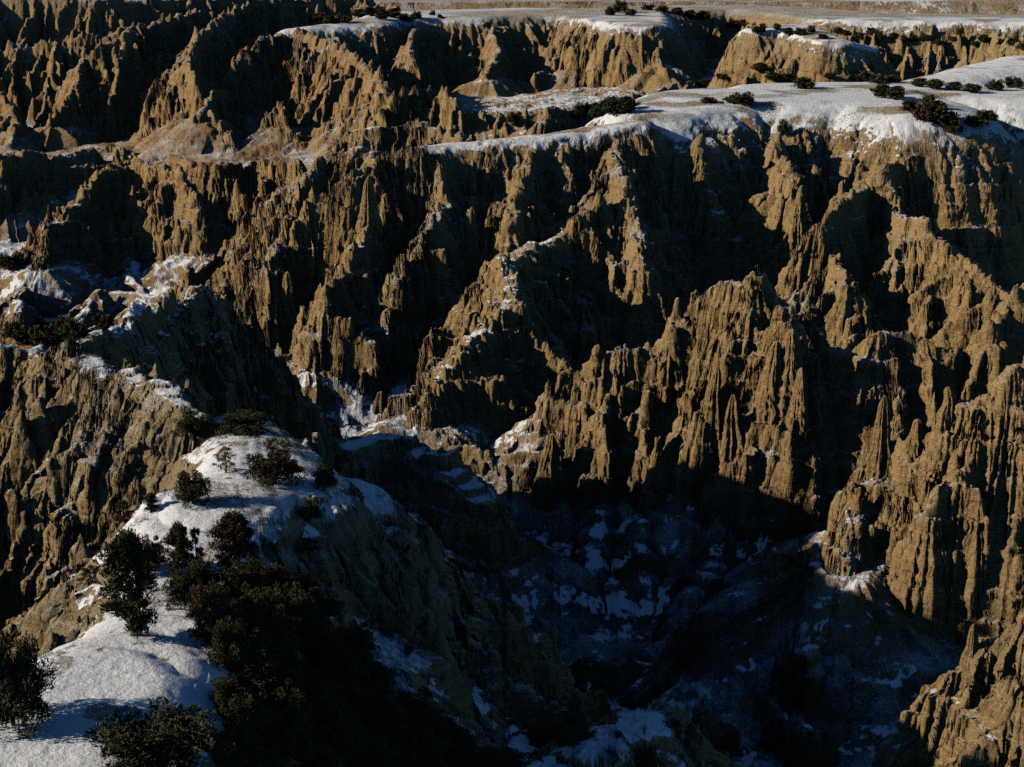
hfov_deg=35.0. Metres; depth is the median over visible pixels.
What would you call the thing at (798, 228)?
rock spire
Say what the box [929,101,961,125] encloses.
juniper tree
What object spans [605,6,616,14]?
juniper tree
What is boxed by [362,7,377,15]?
juniper tree
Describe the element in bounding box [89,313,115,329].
juniper tree
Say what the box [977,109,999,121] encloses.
juniper tree
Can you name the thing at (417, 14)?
juniper tree
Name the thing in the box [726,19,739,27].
juniper tree
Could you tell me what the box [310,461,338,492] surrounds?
juniper tree
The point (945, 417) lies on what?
rock spire
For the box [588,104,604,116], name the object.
juniper tree
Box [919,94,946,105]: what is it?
juniper tree
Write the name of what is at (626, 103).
juniper tree
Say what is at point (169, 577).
juniper tree
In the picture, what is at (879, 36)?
juniper tree
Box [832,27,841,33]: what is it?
juniper tree
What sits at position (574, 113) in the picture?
juniper tree
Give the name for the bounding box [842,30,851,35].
juniper tree
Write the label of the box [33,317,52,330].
juniper tree
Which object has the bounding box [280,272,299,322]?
rock spire
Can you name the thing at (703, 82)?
juniper tree
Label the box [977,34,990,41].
juniper tree
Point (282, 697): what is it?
juniper tree
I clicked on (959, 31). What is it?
juniper tree
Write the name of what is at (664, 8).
juniper tree
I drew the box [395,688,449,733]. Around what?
juniper tree
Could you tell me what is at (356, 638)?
juniper tree
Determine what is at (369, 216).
rock spire
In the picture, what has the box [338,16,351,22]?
juniper tree
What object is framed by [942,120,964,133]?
juniper tree
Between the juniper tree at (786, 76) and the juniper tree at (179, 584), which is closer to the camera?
the juniper tree at (179, 584)
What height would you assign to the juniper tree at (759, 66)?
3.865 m
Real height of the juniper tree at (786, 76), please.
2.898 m
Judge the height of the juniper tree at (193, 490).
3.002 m
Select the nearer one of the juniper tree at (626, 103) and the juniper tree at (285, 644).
the juniper tree at (285, 644)
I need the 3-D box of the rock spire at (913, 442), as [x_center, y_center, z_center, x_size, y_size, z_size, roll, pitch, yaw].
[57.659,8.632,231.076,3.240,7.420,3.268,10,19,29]
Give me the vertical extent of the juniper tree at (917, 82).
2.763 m
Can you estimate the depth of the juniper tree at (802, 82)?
440.78 m
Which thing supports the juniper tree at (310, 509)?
on the badlands terrain at (182, 182)
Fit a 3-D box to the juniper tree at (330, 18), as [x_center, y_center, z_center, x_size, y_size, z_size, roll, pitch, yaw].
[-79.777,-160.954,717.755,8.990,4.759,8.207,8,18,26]
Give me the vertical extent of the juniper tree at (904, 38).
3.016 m
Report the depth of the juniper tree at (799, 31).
628.16 m
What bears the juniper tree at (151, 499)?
on the badlands terrain at (182, 182)
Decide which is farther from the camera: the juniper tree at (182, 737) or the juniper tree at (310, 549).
the juniper tree at (310, 549)
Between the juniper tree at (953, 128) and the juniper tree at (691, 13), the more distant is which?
the juniper tree at (691, 13)
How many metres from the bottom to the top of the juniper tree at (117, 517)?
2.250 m
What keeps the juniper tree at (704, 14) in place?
on the badlands terrain at (182, 182)
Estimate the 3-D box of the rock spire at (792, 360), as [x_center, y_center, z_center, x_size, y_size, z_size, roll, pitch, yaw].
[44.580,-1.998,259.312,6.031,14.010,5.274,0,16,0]
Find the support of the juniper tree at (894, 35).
on the badlands terrain at (182, 182)
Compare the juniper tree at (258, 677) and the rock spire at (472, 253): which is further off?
the rock spire at (472, 253)
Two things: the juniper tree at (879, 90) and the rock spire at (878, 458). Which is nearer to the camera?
the rock spire at (878, 458)
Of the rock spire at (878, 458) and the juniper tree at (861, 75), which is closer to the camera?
the rock spire at (878, 458)
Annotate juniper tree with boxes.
[0,251,28,270]
[0,321,31,338]
[0,627,57,739]
[8,324,39,345]
[29,321,64,345]
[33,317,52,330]
[52,315,73,326]
[55,317,89,342]
[75,564,97,585]
[81,695,239,766]
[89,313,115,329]
[92,527,158,637]
[112,499,133,524]
[141,533,169,571]
[142,492,158,511]
[160,566,200,610]
[161,519,192,570]
[166,568,173,581]
[172,469,213,508]
[173,408,210,438]
[183,581,230,619]
[185,527,205,566]
[186,592,241,645]
[187,557,224,590]
[204,508,260,567]
[204,616,257,671]
[208,672,252,718]
[210,717,260,766]
[211,445,236,472]
[213,409,274,438]
[217,552,268,598]
[217,690,273,746]
[225,626,278,676]
[229,593,278,636]
[236,650,286,697]
[239,586,290,621]
[243,436,307,487]
[249,619,304,670]
[250,676,311,719]
[256,562,296,597]
[263,603,293,636]
[269,580,319,629]
[274,659,336,722]
[284,569,320,600]
[294,537,321,553]
[297,494,325,520]
[307,586,346,626]
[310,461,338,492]
[312,12,326,20]
[322,14,340,23]
[332,619,381,658]
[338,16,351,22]
[347,645,380,683]
[351,9,364,17]
[359,659,397,695]
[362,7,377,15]
[372,8,390,19]
[387,8,400,17]
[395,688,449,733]
[397,13,413,21]
[411,10,421,18]
[496,746,531,766]
[506,111,518,123]
[569,108,582,117]
[584,102,595,111]
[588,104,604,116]
[601,98,623,115]
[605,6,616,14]
[612,0,627,12]
[614,95,641,112]
[623,8,637,15]
[635,746,664,766]
[640,4,654,9]
[655,5,670,11]
[671,7,683,14]
[684,9,697,17]
[696,10,710,20]
[696,79,710,86]
[699,96,716,102]
[714,73,727,79]
[720,91,755,105]
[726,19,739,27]
[738,19,747,24]
[750,62,769,71]
[751,25,761,32]
[759,23,766,31]
[764,72,778,81]
[773,23,781,30]
[777,119,788,135]
[779,72,794,79]
[782,27,793,35]
[790,76,816,88]
[793,27,808,35]
[807,25,816,31]
[817,33,829,38]
[823,73,834,77]
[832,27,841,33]
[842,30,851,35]
[852,69,871,80]
[853,31,864,38]
[866,27,875,34]
[868,73,887,83]
[869,84,889,97]
[876,31,883,39]
[884,85,907,99]
[885,74,902,82]
[889,32,898,37]
[899,99,917,111]
[900,35,907,40]
[910,34,917,41]
[910,78,926,86]
[910,100,936,120]
[919,34,934,40]
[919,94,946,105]
[923,79,945,88]
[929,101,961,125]
[931,39,941,43]
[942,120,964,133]
[945,81,964,89]
[955,28,963,34]
[962,83,982,92]
[964,114,989,127]
[970,40,978,45]
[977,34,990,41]
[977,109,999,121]
[984,79,1004,90]
[996,38,1003,44]
[1004,76,1023,87]
[1005,38,1020,46]
[1015,42,1023,48]
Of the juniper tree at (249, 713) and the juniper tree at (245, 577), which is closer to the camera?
the juniper tree at (249, 713)
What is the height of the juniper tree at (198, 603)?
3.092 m
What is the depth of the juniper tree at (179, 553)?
108.35 m
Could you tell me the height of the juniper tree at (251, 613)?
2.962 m
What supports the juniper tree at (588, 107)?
on the badlands terrain at (182, 182)
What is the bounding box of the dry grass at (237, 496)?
[37,414,508,760]
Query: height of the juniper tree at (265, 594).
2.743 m
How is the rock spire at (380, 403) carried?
on the badlands terrain at (182, 182)
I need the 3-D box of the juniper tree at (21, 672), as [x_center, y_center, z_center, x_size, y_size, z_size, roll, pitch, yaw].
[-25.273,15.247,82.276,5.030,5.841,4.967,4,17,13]
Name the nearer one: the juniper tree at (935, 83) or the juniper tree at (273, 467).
the juniper tree at (273, 467)
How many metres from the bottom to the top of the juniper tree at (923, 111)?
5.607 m
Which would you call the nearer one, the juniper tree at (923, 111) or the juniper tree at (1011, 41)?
the juniper tree at (923, 111)
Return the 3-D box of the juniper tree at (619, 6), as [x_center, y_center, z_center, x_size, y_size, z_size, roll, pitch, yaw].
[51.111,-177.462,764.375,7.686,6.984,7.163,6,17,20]
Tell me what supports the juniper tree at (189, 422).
on the badlands terrain at (182, 182)
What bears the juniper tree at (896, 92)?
on the badlands terrain at (182, 182)
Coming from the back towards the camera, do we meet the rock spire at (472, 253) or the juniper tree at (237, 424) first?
the rock spire at (472, 253)
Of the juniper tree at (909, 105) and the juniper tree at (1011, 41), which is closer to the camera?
the juniper tree at (909, 105)
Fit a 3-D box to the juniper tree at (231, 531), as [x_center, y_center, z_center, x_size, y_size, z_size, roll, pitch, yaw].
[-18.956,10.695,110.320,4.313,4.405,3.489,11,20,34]
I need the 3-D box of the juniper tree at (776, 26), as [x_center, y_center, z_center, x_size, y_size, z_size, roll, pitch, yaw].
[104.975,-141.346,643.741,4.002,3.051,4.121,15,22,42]
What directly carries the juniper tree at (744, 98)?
on the badlands terrain at (182, 182)
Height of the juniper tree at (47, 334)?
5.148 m
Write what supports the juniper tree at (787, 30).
on the badlands terrain at (182, 182)
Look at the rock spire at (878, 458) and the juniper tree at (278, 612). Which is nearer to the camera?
the juniper tree at (278, 612)
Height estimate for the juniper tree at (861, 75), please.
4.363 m
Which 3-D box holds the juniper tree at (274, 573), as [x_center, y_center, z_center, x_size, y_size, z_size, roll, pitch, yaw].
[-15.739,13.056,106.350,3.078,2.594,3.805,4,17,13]
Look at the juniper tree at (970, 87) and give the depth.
436.51 m
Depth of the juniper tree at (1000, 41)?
671.75 m
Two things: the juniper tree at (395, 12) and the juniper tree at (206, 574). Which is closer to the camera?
the juniper tree at (206, 574)
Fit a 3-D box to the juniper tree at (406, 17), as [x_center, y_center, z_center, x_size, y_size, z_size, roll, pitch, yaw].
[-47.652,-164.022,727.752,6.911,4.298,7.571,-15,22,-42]
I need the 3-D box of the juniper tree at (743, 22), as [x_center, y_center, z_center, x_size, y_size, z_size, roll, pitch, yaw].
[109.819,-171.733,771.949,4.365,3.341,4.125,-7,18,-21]
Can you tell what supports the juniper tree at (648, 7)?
on the badlands terrain at (182, 182)
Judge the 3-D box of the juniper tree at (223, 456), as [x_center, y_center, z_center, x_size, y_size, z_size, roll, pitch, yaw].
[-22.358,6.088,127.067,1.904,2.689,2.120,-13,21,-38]
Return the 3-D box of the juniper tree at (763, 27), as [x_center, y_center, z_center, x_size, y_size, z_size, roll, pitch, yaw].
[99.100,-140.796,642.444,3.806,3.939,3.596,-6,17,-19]
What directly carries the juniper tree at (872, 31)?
on the badlands terrain at (182, 182)
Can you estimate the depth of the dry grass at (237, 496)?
120.32 m
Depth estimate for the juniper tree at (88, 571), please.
113.24 m
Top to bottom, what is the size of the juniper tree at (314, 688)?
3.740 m
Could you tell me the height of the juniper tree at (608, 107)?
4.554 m
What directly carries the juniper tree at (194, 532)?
on the badlands terrain at (182, 182)
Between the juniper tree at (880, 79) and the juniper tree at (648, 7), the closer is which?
the juniper tree at (880, 79)
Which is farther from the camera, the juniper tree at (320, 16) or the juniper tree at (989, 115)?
the juniper tree at (320, 16)
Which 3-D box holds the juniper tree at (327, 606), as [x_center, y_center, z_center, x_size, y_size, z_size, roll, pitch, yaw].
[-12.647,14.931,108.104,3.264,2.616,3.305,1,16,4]
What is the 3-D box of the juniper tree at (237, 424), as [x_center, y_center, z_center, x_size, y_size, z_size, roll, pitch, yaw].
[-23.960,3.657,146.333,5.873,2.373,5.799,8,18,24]
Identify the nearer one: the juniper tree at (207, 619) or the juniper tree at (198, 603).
the juniper tree at (207, 619)
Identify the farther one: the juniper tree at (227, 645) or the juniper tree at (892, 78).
the juniper tree at (892, 78)
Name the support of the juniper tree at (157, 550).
on the badlands terrain at (182, 182)
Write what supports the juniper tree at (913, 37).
on the badlands terrain at (182, 182)
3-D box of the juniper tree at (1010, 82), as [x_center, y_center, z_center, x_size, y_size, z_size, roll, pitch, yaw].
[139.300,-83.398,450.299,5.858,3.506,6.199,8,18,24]
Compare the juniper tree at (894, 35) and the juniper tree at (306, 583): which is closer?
the juniper tree at (306, 583)
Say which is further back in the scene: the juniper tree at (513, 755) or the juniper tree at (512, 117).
the juniper tree at (512, 117)
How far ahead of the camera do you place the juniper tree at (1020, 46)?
631.85 m
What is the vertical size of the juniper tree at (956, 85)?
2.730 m
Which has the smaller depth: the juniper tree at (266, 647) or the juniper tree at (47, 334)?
the juniper tree at (266, 647)
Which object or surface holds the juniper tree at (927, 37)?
on the badlands terrain at (182, 182)
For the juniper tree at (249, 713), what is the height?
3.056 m
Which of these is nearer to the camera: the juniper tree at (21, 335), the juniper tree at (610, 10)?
the juniper tree at (21, 335)
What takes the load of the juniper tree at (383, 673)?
on the badlands terrain at (182, 182)
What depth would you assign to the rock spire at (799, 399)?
256.96 m
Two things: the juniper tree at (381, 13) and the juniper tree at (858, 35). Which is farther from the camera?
the juniper tree at (381, 13)
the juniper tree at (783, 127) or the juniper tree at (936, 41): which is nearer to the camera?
the juniper tree at (783, 127)
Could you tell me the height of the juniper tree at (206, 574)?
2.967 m
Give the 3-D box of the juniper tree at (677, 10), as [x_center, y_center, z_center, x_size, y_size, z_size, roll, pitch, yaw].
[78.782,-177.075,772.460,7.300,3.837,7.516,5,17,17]
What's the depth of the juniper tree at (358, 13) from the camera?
750.64 m
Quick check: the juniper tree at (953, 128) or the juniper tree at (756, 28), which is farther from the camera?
the juniper tree at (756, 28)
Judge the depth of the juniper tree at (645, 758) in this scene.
110.83 m
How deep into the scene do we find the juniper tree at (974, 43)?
696.96 m
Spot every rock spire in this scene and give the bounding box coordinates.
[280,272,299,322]
[355,177,383,239]
[372,391,387,414]
[464,207,480,274]
[530,433,569,511]
[703,367,721,445]
[719,394,743,467]
[754,341,782,424]
[776,329,808,416]
[786,368,808,434]
[788,185,808,248]
[865,395,891,479]
[904,419,924,460]
[935,387,956,438]
[959,624,978,686]
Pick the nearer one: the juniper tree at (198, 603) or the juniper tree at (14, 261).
the juniper tree at (198, 603)
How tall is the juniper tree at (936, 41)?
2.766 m
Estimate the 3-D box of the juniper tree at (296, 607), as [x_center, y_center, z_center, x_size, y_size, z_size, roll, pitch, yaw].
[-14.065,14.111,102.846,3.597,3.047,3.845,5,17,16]
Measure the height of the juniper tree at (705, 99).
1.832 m
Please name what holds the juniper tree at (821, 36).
on the badlands terrain at (182, 182)
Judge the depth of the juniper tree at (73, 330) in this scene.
180.39 m
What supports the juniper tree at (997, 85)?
on the badlands terrain at (182, 182)
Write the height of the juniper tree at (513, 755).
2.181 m
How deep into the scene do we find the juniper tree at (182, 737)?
80.09 m
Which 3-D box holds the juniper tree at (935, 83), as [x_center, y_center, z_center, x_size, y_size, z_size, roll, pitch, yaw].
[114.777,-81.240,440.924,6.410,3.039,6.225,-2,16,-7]
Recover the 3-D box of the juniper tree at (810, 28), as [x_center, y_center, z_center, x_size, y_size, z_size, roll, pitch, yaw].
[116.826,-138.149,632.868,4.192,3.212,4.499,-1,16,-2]
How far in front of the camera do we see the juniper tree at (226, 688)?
87.80 m
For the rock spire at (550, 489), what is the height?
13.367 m
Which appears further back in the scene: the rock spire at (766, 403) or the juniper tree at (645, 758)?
the rock spire at (766, 403)
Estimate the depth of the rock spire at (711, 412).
263.90 m
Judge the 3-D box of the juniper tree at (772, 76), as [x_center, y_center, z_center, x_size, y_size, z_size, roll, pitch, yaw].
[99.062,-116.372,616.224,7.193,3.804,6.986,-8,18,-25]
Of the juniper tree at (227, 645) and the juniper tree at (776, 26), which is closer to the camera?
the juniper tree at (227, 645)
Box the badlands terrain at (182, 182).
[0,0,1023,766]
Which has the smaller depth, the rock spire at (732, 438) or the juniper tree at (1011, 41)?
the rock spire at (732, 438)
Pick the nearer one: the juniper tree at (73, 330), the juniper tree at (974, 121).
the juniper tree at (73, 330)
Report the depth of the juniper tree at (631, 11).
743.10 m
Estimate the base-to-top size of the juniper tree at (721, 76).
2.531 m
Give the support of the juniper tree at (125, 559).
on the badlands terrain at (182, 182)
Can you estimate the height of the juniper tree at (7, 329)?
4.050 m
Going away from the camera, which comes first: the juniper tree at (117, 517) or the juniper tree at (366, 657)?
the juniper tree at (366, 657)
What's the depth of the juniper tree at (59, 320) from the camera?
364.64 m
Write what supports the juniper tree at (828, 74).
on the badlands terrain at (182, 182)
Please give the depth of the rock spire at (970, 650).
127.95 m
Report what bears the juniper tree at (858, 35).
on the badlands terrain at (182, 182)
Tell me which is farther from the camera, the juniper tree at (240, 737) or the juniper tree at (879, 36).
the juniper tree at (879, 36)

